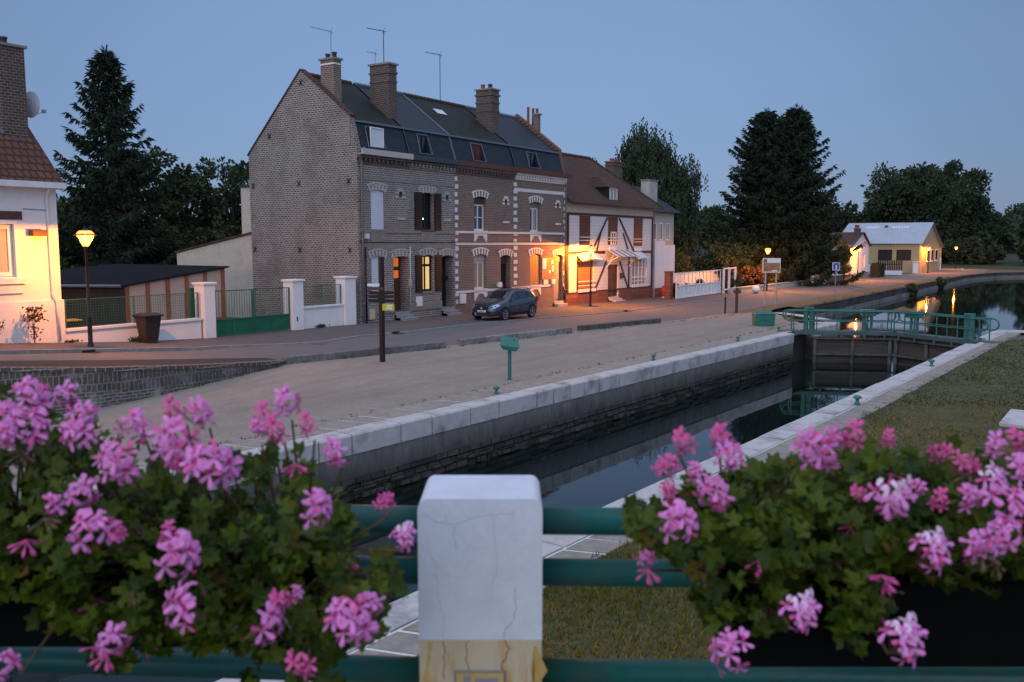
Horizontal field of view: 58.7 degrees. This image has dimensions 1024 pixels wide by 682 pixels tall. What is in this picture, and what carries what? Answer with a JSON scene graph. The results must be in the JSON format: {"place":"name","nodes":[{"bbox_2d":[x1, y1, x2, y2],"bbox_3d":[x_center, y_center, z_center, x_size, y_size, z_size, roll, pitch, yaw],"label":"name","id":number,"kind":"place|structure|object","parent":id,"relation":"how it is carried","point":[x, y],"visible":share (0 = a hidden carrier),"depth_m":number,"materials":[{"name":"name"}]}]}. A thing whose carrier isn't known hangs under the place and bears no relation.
{"place":"outdoors","nodes":[
{"label":"outdoors","id":0,"kind":"place"},
{"bbox_2d":[0,268,961,349],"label":"pavement","id":1,"kind":"structure","parent":0,"point":[304,335],"depth_m":41.86,"materials":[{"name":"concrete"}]},
{"bbox_2d":[20,305,48,343],"bbox_3d":[-16.170,-0.568,30.866,0.853,1.331,0.631,-5,8,-37],"label":"rose bush","id":2,"kind":"object","parent":1,"relation":"on","point":[31,317],"visible":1,"depth_m":30.84,"materials":[{"name":"green plant"}]},
{"bbox_2d":[74,226,97,346],"bbox_3d":[-14.258,-1.776,30.589,0.770,4.140,0.770,4,7,33],"label":"street lamp","id":3,"kind":"object","parent":1,"relation":"on","point":[84,231],"visible":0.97,"depth_m":30.55,"materials":[{"name":"black metal"}]},
{"bbox_2d":[64,292,202,341],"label":"garden wall","id":4,"kind":"structure","parent":1,"relation":"on","point":[182,328],"depth_m":34.52,"materials":[{"name":"paint"}]},
{"bbox_2d":[189,288,194,317],"bbox_3d":[-13.160,-1.168,37.553,0.100,2.050,0.250,4,7,33],"label":"green post","id":5,"kind":"object","parent":4,"relation":"on","point":[192,307],"visible":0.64,"depth_m":37.44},
{"bbox_2d":[132,312,163,342],"bbox_3d":[-13.675,-0.496,34.199,0.838,1.130,0.820,4,7,33],"label":"wheelie bin","id":6,"kind":"object","parent":1,"relation":"on","point":[148,325],"visible":1,"depth_m":33.98,"materials":[{"name":"plastic"}]},
{"bbox_2d":[191,282,216,337],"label":"gate pier","id":7,"kind":"structure","parent":1,"relation":"on","point":[206,304],"depth_m":37.26,"materials":[{"name":"paint"}]},
{"bbox_2d":[215,287,290,335],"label":"green gate","id":8,"kind":"structure","parent":1,"relation":"on","point":[243,325],"depth_m":39.44,"materials":[{"name":"metal"}]},
{"bbox_2d":[281,279,304,329],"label":"gate pier","id":9,"kind":"structure","parent":1,"relation":"on","point":[295,286],"depth_m":41.27,"materials":[{"name":"paint"}]},
{"bbox_2d":[303,284,343,328],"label":"garden wall","id":10,"kind":"structure","parent":1,"relation":"on","point":[326,315],"depth_m":42.88,"materials":[{"name":"paint"}]},
{"bbox_2d":[334,276,357,324],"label":"gate pier","id":11,"kind":"structure","parent":1,"relation":"on","point":[348,292],"depth_m":44.06,"materials":[{"name":"paint"}]},
{"bbox_2d":[472,286,538,320],"bbox_3d":[-0.397,-2.037,48.744,1.893,1.666,4.370,4,7,33],"label":"parked car","id":12,"kind":"object","parent":1,"relation":"on","point":[503,304],"visible":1,"depth_m":47.99,"materials":[{"name":"blue paint"}]},
{"bbox_2d":[675,269,720,298],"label":"sliding gate","id":13,"kind":"structure","parent":1,"relation":"on","point":[695,289],"depth_m":74.27,"materials":[{"name":"metal"}]},
{"bbox_2d":[722,267,735,293],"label":"gate portal","id":14,"kind":"object","parent":1,"relation":"on","point":[723,283],"visible":0.8,"depth_m":79.47,"materials":[{"name":"white paint"}]},
{"bbox_2d":[832,240,853,277],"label":"climbing shrub","id":15,"kind":"object","parent":1,"relation":"on","point":[845,267],"visible":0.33,"depth_m":106.23,"materials":[{"name":"green plant"}]},
{"bbox_2d":[868,262,886,277],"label":"clipped hedge","id":16,"kind":"object","parent":1,"relation":"on","point":[877,269],"visible":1,"depth_m":117.78,"materials":[{"name":"green plant"}]},
{"bbox_2d":[878,260,902,274],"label":"fence","id":17,"kind":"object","parent":1,"relation":"on","point":[896,271],"depth_m":129.07,"materials":[{"name":"white paint"}]},
{"bbox_2d":[417,475,546,681],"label":"railing post","id":18,"kind":"object","parent":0,"point":[480,576],"visible":1,"depth_m":1.61,"materials":[{"name":"paint"}]},
{"bbox_2d":[0,647,419,681],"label":"railing pipe","id":19,"kind":"object","parent":18,"relation":"attached to","point":[351,668],"depth_m":1.73,"materials":[{"name":"metal"}]},
{"bbox_2d":[3,498,417,533],"bbox_3d":[-2.183,0.316,1.815,4.042,0.055,0.050,0,6,4],"label":"railing pipe","id":20,"kind":"object","parent":18,"relation":"attached to","point":[368,515],"depth_m":1.67,"materials":[{"name":"metal"}]},
{"bbox_2d":[0,522,333,646],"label":"flower box","id":21,"kind":"object","parent":20,"relation":"hanging from","point":[13,623],"visible":0.11,"depth_m":1.45,"materials":[{"name":"black metal"}]},
{"bbox_2d":[0,375,416,681],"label":"geranium plant","id":22,"kind":"object","parent":21,"relation":"in","point":[74,537],"visible":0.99,"depth_m":1.30,"materials":[{"name":"green plant"}]},
{"bbox_2d":[352,555,417,584],"bbox_3d":[-2.183,0.414,1.825,4.042,0.055,0.050,0,6,4],"label":"railing pipe","id":23,"kind":"object","parent":18,"relation":"attached to","point":[408,566],"depth_m":1.68,"materials":[{"name":"metal"}]},
{"bbox_2d":[542,558,692,586],"bbox_3d":[2.127,0.438,1.644,4.148,0.050,0.050,0,6,2],"label":"railing pipe","id":24,"kind":"object","parent":18,"relation":"attached to","point":[588,572],"depth_m":1.68,"materials":[{"name":"metal"}]},
{"bbox_2d":[542,507,1015,538],"bbox_3d":[2.127,0.340,1.633,4.148,0.050,0.050,0,6,2],"label":"railing pipe","id":25,"kind":"object","parent":18,"relation":"attached to","point":[579,521],"depth_m":1.67,"materials":[{"name":"metal"}]},
{"bbox_2d":[711,537,1023,666],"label":"flower box","id":26,"kind":"object","parent":25,"relation":"hanging from","point":[964,626],"visible":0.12,"depth_m":1.43,"materials":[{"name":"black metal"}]},
{"bbox_2d":[619,418,1023,677],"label":"geranium plant","id":27,"kind":"object","parent":26,"relation":"in","point":[928,518],"visible":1,"depth_m":1.29,"materials":[{"name":"green plant"}]},
{"bbox_2d":[542,657,1023,681],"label":"railing pipe","id":28,"kind":"object","parent":18,"relation":"attached to","point":[618,670],"depth_m":1.69,"materials":[{"name":"metal"}]},
{"bbox_2d":[0,269,989,360],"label":"road","id":29,"kind":"structure","parent":0,"point":[450,336],"depth_m":43.54,"materials":[{"name":"asphalt"}]},
{"bbox_2d":[0,358,275,366],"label":"road margin","id":30,"kind":"object","parent":29,"relation":"on","point":[68,363],"visible":1,"depth_m":25.95,"materials":[{"name":"concrete"}]},
{"bbox_2d":[0,269,962,353],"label":"kerb","id":31,"kind":"structure","parent":29,"relation":"on","point":[40,351],"depth_m":33.77,"materials":[{"name":"concrete"}]},
{"bbox_2d":[0,278,1023,681],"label":"canal water","id":32,"kind":"structure","parent":0,"point":[604,464],"depth_m":27.03,"materials":[{"name":"black liquid"}]},
{"bbox_2d":[0,0,1023,218],"label":"sky","id":33,"kind":"structure","parent":0,"point":[901,83],"materials":[{"name":"blue"}]},
{"bbox_2d":[226,269,1023,402],"bbox_3d":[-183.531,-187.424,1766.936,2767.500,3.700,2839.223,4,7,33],"label":"ground","id":34,"kind":"structure","parent":0,"point":[991,270],"depth_m":95.57,"materials":[{"name":"plant"}]},
{"bbox_2d":[0,36,65,342],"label":"white house","id":35,"kind":"structure","parent":34,"relation":"on","point":[31,182],"depth_m":31.29,"materials":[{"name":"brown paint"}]},
{"bbox_2d":[0,225,13,276],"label":"window","id":36,"kind":"structure","parent":35,"relation":"in","point":[6,252],"depth_m":30.57,"materials":[{"name":"orange paint"}]},
{"bbox_2d":[26,91,45,117],"bbox_3d":[-17.299,-8.522,32.774,0.863,0.945,0.593,-1,6,-13],"label":"satellite dish","id":37,"kind":"object","parent":35,"relation":"attached to","point":[33,104],"visible":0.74,"depth_m":32.72,"materials":[{"name":"metal"}]},
{"bbox_2d":[58,232,84,268],"bbox_3d":[-32.152,-5.362,59.291,7.264,7.845,9.041,4,7,33],"label":"leafy tree","id":38,"kind":"object","parent":34,"relation":"on","point":[66,262],"visible":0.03,"depth_m":61.12,"materials":[{"name":"green plant"}]},
{"bbox_2d":[56,187,153,265],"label":"leafy tree","id":39,"kind":"object","parent":34,"relation":"on","point":[61,204],"visible":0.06,"depth_m":65.24,"materials":[{"name":"green plant"}]},
{"bbox_2d":[53,44,186,268],"bbox_3d":[-27.271,-10.936,61.417,10.714,17.792,10.639,4,7,33],"label":"spruce tree","id":40,"kind":"object","parent":34,"relation":"on","point":[110,103],"visible":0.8,"depth_m":60.23,"materials":[{"name":"green plant"}]},
{"bbox_2d":[90,145,185,261],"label":"leafy tree","id":41,"kind":"object","parent":34,"relation":"on","point":[172,208],"visible":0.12,"depth_m":73.33,"materials":[{"name":"green plant"}]},
{"bbox_2d":[60,264,228,326],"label":"garden shed","id":42,"kind":"structure","parent":34,"relation":"on","point":[116,280],"depth_m":41.39,"materials":[{"name":"wood"}]},
{"bbox_2d":[58,216,235,266],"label":"hedge","id":43,"kind":"object","parent":34,"relation":"on","point":[210,236],"visible":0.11,"depth_m":66.66,"materials":[{"name":"green plant"}]},
{"bbox_2d":[145,162,229,238],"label":"leafy tree","id":44,"kind":"object","parent":34,"relation":"on","point":[193,192],"visible":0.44,"depth_m":76.55,"materials":[{"name":"green plant"}]},
{"bbox_2d":[175,180,252,317],"bbox_3d":[-16.087,-5.333,53.707,8.806,7.660,5.750,4,7,33],"label":"annex","id":45,"kind":"object","parent":34,"relation":"on","point":[234,253],"visible":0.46,"depth_m":49.94,"materials":[{"name":"paint"}]},
{"bbox_2d":[195,156,248,234],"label":"leafy tree","id":46,"kind":"object","parent":34,"relation":"on","point":[238,174],"visible":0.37,"depth_m":79.95,"materials":[{"name":"green plant"}]},
{"bbox_2d":[247,52,418,323],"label":"terraced house","id":47,"kind":"structure","parent":34,"relation":"on","point":[329,198],"depth_m":46.15,"materials":[{"name":"grey brick"}]},
{"bbox_2d":[394,256,400,310],"bbox_3d":[-6.251,-3.007,47.730,0.075,2.880,1.180,4,7,33],"label":"door","id":48,"kind":"structure","parent":47,"relation":"in","point":[397,296],"depth_m":47.99,"materials":[{"name":"brown wood"}]},
{"bbox_2d":[0,313,798,486],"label":"gravel yard","id":49,"kind":"structure","parent":34,"relation":"on","point":[331,390],"depth_m":27.32,"materials":[{"name":"gravel"}]},
{"bbox_2d":[0,359,285,420],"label":"retaining wall","id":50,"kind":"structure","parent":49,"relation":"on","point":[104,386],"depth_m":24.64,"materials":[{"name":"brick"}]},
{"bbox_2d":[282,341,445,363],"bbox_3d":[-5.057,0.409,32.360,6.768,0.290,0.300,-6,9,-43],"label":"timber baulk","id":51,"kind":"object","parent":49,"relation":"on","point":[293,359],"visible":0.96,"depth_m":31.88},
{"bbox_2d":[367,257,393,361],"bbox_3d":[-4.356,-0.987,30.345,0.872,3.640,0.239,0,6,3],"label":"signpost","id":52,"kind":"object","parent":49,"relation":"on","point":[382,301],"visible":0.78,"depth_m":30.21,"materials":[{"name":"brown wood"}]},
{"bbox_2d":[500,336,519,379],"bbox_3d":[-0.048,0.520,26.490,0.566,1.272,0.376,0,6,4],"label":"control stand","id":53,"kind":"object","parent":49,"relation":"on","point":[509,344],"visible":1,"depth_m":26.43,"materials":[{"name":"green paint"}]},
{"bbox_2d":[457,327,571,344],"bbox_3d":[0.263,-0.201,38.009,0.300,0.290,6.740,6,8,43],"label":"timber baulk","id":54,"kind":"object","parent":49,"relation":"on","point":[493,338],"visible":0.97,"depth_m":37.74,"materials":[{"name":"wood"}]},
{"bbox_2d":[63,276,1011,558],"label":"weeds","id":55,"kind":"object","parent":49,"relation":"on","point":[559,372],"visible":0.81,"depth_m":29.05,"materials":[{"name":"plant"}]},
{"bbox_2d":[577,318,660,330],"bbox_3d":[5.264,-0.793,43.813,0.300,0.353,6.480,6,8,42],"label":"timber baulk","id":56,"kind":"object","parent":49,"relation":"on","point":[614,324],"visible":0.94,"depth_m":43.32,"materials":[{"name":"wood"}]},
{"bbox_2d":[752,311,774,325],"bbox_3d":[12.114,-1.071,43.826,0.995,0.670,0.738,0,6,0],"label":"gear cabinet","id":57,"kind":"object","parent":49,"relation":"on","point":[763,318],"visible":1,"depth_m":43.53,"materials":[{"name":"metal"}]},
{"bbox_2d":[353,62,462,317],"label":"terraced house","id":58,"kind":"structure","parent":34,"relation":"on","point":[434,163],"depth_m":49.22,"materials":[{"name":"grey brick"}]},
{"bbox_2d":[421,193,435,231],"bbox_3d":[-4.635,-6.923,48.920,0.340,2.070,1.240,4,7,33],"label":"window","id":59,"kind":"structure","parent":58,"relation":"in","point":[426,222],"depth_m":49.18,"materials":[{"name":"black glass"}]},
{"bbox_2d":[421,255,435,292],"bbox_3d":[-4.635,-3.632,49.276,0.340,2.050,1.240,4,7,33],"label":"window","id":60,"kind":"structure","parent":58,"relation":"in","point":[427,258],"depth_m":49.54,"materials":[{"name":"yellow glass"}]},
{"bbox_2d":[442,256,445,305],"bbox_3d":[-4.075,-3.362,51.007,0.065,2.880,1.120,4,7,33],"label":"door","id":61,"kind":"structure","parent":58,"relation":"in","point":[443,258],"depth_m":51.33,"materials":[{"name":"brown wood"}]},
{"bbox_2d":[13,312,838,527],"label":"canal wall","id":62,"kind":"structure","parent":34,"relation":"on","point":[388,449],"depth_m":23.72,"materials":[{"name":"concrete"}]},
{"bbox_2d":[780,306,899,363],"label":"lock gate","id":63,"kind":"structure","parent":62,"relation":"attached to","point":[842,349],"depth_m":40.94,"materials":[{"name":"metal"}]},
{"bbox_2d":[402,84,518,313],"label":"terraced house","id":64,"kind":"structure","parent":34,"relation":"on","point":[486,171],"depth_m":53.50,"materials":[{"name":"red brick"}]},
{"bbox_2d":[474,204,487,231],"bbox_3d":[-1.926,-7.149,52.967,0.310,1.610,1.340,4,7,33],"label":"window","id":65,"kind":"structure","parent":64,"relation":"in","point":[478,208],"depth_m":53.14,"materials":[{"name":"white paint"}]},
{"bbox_2d":[474,261,487,290],"bbox_3d":[-1.926,-3.809,53.328,0.310,1.690,1.340,4,7,33],"label":"window","id":66,"kind":"structure","parent":64,"relation":"in","point":[478,266],"depth_m":53.54,"materials":[{"name":"white paint"}]},
{"bbox_2d":[465,105,571,307],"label":"terraced house","id":67,"kind":"structure","parent":34,"relation":"on","point":[542,177],"depth_m":58.69,"materials":[{"name":"red brick"}]},
{"bbox_2d":[530,208,541,232],"bbox_3d":[1.398,-7.684,58.005,0.360,1.590,1.400,4,7,33],"label":"window","id":68,"kind":"structure","parent":67,"relation":"in","point":[536,209],"depth_m":58.15,"materials":[{"name":"white paint"}]},
{"bbox_2d":[542,258,553,283],"bbox_3d":[2.349,-4.582,59.505,0.059,1.720,1.480,4,7,33],"label":"notice board","id":69,"kind":"object","parent":67,"relation":"attached to","point":[547,268],"visible":1,"depth_m":59.44,"materials":[{"name":"paper"}]},
{"bbox_2d":[554,261,558,300],"bbox_3d":[2.862,-4.003,60.897,0.065,2.630,1.150,4,7,33],"label":"door","id":70,"kind":"structure","parent":67,"relation":"in","point":[556,264],"depth_m":61.04,"materials":[{"name":"wood"}]},
{"bbox_2d":[101,209,1022,252],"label":"woods","id":71,"kind":"object","parent":34,"relation":"on","point":[1014,244],"visible":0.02,"depth_m":261.54,"materials":[{"name":"green plant"}]},
{"bbox_2d":[562,152,663,304],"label":"half timbered house","id":72,"kind":"structure","parent":34,"relation":"on","point":[609,215],"depth_m":66.72,"materials":[{"name":"white paint"}]},
{"bbox_2d":[608,264,616,296],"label":"door","id":73,"kind":"structure","parent":72,"relation":"in","point":[612,269],"depth_m":67.50,"materials":[{"name":"brown wood"}]},
{"bbox_2d":[632,258,645,287],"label":"window","id":74,"kind":"structure","parent":72,"relation":"in","point":[638,265],"depth_m":71.21,"materials":[{"name":"white paint"}]},
{"bbox_2d":[215,330,1023,681],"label":"canal edge coping","id":75,"kind":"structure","parent":34,"relation":"on","point":[401,622],"depth_m":17.50,"materials":[{"name":"stone"}]},
{"bbox_2d":[888,311,1002,366],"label":"lock gate","id":76,"kind":"structure","parent":75,"relation":"attached to","point":[912,353],"depth_m":39.04,"materials":[{"name":"metal"}]},
{"bbox_2d":[604,158,680,244],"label":"slate roof house","id":77,"kind":"structure","parent":34,"relation":"on","point":[664,224],"depth_m":78.28,"materials":[{"name":"paint"}]},
{"bbox_2d":[592,116,709,271],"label":"leafy tree","id":78,"kind":"object","parent":34,"relation":"on","point":[641,157],"visible":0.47,"depth_m":91.06,"materials":[{"name":"green plant"}]},
{"bbox_2d":[652,241,674,296],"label":"annex wall","id":79,"kind":"structure","parent":34,"relation":"on","point":[664,257],"depth_m":74.16,"materials":[{"name":"white paint"}]},
{"bbox_2d":[664,271,673,298],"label":"brick pier","id":80,"kind":"structure","parent":34,"relation":"on","point":[668,285],"depth_m":70.38,"materials":[{"name":"red brick"}]},
{"bbox_2d":[673,242,694,272],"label":"garden shrub","id":81,"kind":"object","parent":34,"relation":"on","point":[680,262],"visible":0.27,"depth_m":87.35,"materials":[{"name":"green plant"}]},
{"bbox_2d":[674,271,721,287],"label":"yard wall","id":82,"kind":"structure","parent":34,"relation":"on","point":[690,277],"depth_m":85.60,"materials":[{"name":"paint"}]},
{"bbox_2d":[697,206,738,250],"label":"leafy tree","id":83,"kind":"object","parent":34,"relation":"on","point":[706,212],"visible":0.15,"depth_m":194.64,"materials":[{"name":"green plant"}]},
{"bbox_2d":[695,240,754,283],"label":"garden shrub","id":84,"kind":"object","parent":34,"relation":"on","point":[717,260],"visible":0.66,"depth_m":89.87,"materials":[{"name":"green plant"}]},
{"bbox_2d":[721,274,742,291],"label":"garden shrub","id":85,"kind":"object","parent":34,"relation":"on","point":[738,281],"visible":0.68,"depth_m":81.11,"materials":[{"name":"green plant"}]},
{"bbox_2d":[717,236,771,285],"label":"garden shrub","id":86,"kind":"object","parent":34,"relation":"on","point":[748,252],"visible":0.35,"depth_m":93.19,"materials":[{"name":"green plant"}]},
{"bbox_2d":[725,266,766,286],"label":"garden shrub","id":87,"kind":"object","parent":34,"relation":"on","point":[751,276],"visible":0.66,"depth_m":85.87,"materials":[{"name":"green plant"}]},
{"bbox_2d":[698,106,832,286],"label":"spruce tree","id":88,"kind":"object","parent":34,"relation":"on","point":[759,151],"visible":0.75,"depth_m":94.20,"materials":[{"name":"green plant"}]},
{"bbox_2d":[729,280,807,292],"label":"kerb wall","id":89,"kind":"structure","parent":34,"relation":"on","point":[770,286],"depth_m":86.68,"materials":[{"name":"stone"}]},
{"bbox_2d":[756,256,781,283],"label":"garden shrub","id":90,"kind":"object","parent":34,"relation":"on","point":[771,277],"visible":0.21,"depth_m":91.04,"materials":[{"name":"green plant"}]},
{"bbox_2d":[735,113,831,284],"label":"spruce tree","id":91,"kind":"object","parent":34,"relation":"on","point":[778,227],"visible":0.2,"depth_m":94.36,"materials":[{"name":"green plant"}]},
{"bbox_2d":[730,103,866,285],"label":"spruce tree","id":92,"kind":"object","parent":34,"relation":"on","point":[799,117],"visible":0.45,"depth_m":95.00,"materials":[{"name":"green plant"}]},
{"bbox_2d":[810,269,852,281],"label":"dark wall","id":93,"kind":"structure","parent":34,"relation":"on","point":[839,277],"depth_m":105.06,"materials":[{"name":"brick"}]},
{"bbox_2d":[816,225,871,278],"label":"house","id":94,"kind":"structure","parent":34,"relation":"on","point":[856,238],"depth_m":112.43,"materials":[{"name":"paint"}]},
{"bbox_2d":[722,272,998,314],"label":"verge","id":95,"kind":"structure","parent":34,"relation":"on","point":[807,301],"depth_m":73.67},
{"bbox_2d":[762,258,780,305],"bbox_3d":[17.809,-4.048,62.616,1.240,3.290,0.162,0,6,0],"label":"information board","id":96,"kind":"object","parent":95,"relation":"on","point":[771,265],"visible":1,"depth_m":62.44,"materials":[{"name":"metal"}]},
{"bbox_2d":[843,222,943,272],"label":"depot building","id":97,"kind":"structure","parent":34,"relation":"on","point":[908,244],"depth_m":140.51,"materials":[{"name":"metal"}]},
{"bbox_2d":[878,250,891,259],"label":"window","id":98,"kind":"structure","parent":97,"relation":"in","point":[882,254],"depth_m":139.31,"materials":[{"name":"black glass"}]},
{"bbox_2d":[896,250,910,260],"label":"window","id":99,"kind":"structure","parent":97,"relation":"in","point":[905,255],"depth_m":137.83,"materials":[{"name":"black glass"}]},
{"bbox_2d":[772,272,1023,317],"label":"canal bank wall","id":100,"kind":"structure","parent":34,"relation":"on","point":[862,301],"depth_m":82.64,"materials":[{"name":"concrete"}]},
{"bbox_2d":[978,211,1013,247],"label":"leafy tree","id":101,"kind":"object","parent":34,"relation":"on","point":[997,217],"visible":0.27,"depth_m":261.09,"materials":[{"name":"green plant"}]},
{"bbox_2d":[1004,203,1023,248],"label":"leafy tree","id":102,"kind":"object","parent":34,"relation":"on","point":[1016,209],"visible":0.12,"depth_m":298.73,"materials":[{"name":"green plant"}]},
{"bbox_2d":[542,338,1023,659],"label":"lawn","id":103,"kind":"structure","parent":0,"point":[959,417],"depth_m":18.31,"materials":[{"name":"plant"}]},
{"bbox_2d":[999,409,1023,428],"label":"stone slab","id":104,"kind":"structure","parent":103,"relation":"on","point":[1011,417],"depth_m":20.23,"materials":[{"name":"stone"}]},
{"bbox_2d":[941,253,1023,269],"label":"meadow","id":105,"kind":"structure","parent":0,"point":[1011,261],"depth_m":174.12,"materials":[{"name":"plant"}]},
{"bbox_2d":[819,194,867,231],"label":"leafy tree","id":106,"kind":"object","parent":105,"relation":"on","point":[843,224],"visible":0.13,"depth_m":203.05,"materials":[{"name":"green plant"}]},
{"bbox_2d":[841,161,979,242],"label":"chestnut tree","id":107,"kind":"object","parent":105,"relation":"on","point":[926,193],"visible":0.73,"depth_m":190.65,"materials":[{"name":"green plant"}]},
{"bbox_2d":[939,159,995,240],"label":"leafy tree","id":108,"kind":"object","parent":105,"relation":"on","point":[981,206],"visible":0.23,"depth_m":217.48,"materials":[{"name":"green plant"}]},
{"bbox_2d":[941,235,1007,264],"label":"bush","id":109,"kind":"object","parent":105,"relation":"on","point":[973,250],"visible":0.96,"depth_m":179.53,"materials":[{"name":"green plant"}]},
{"bbox_2d":[1016,208,1023,241],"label":"leafy tree","id":110,"kind":"object","parent":105,"relation":"on","point":[1021,226],"visible":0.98,"depth_m":186.72,"materials":[{"name":"green plant"}]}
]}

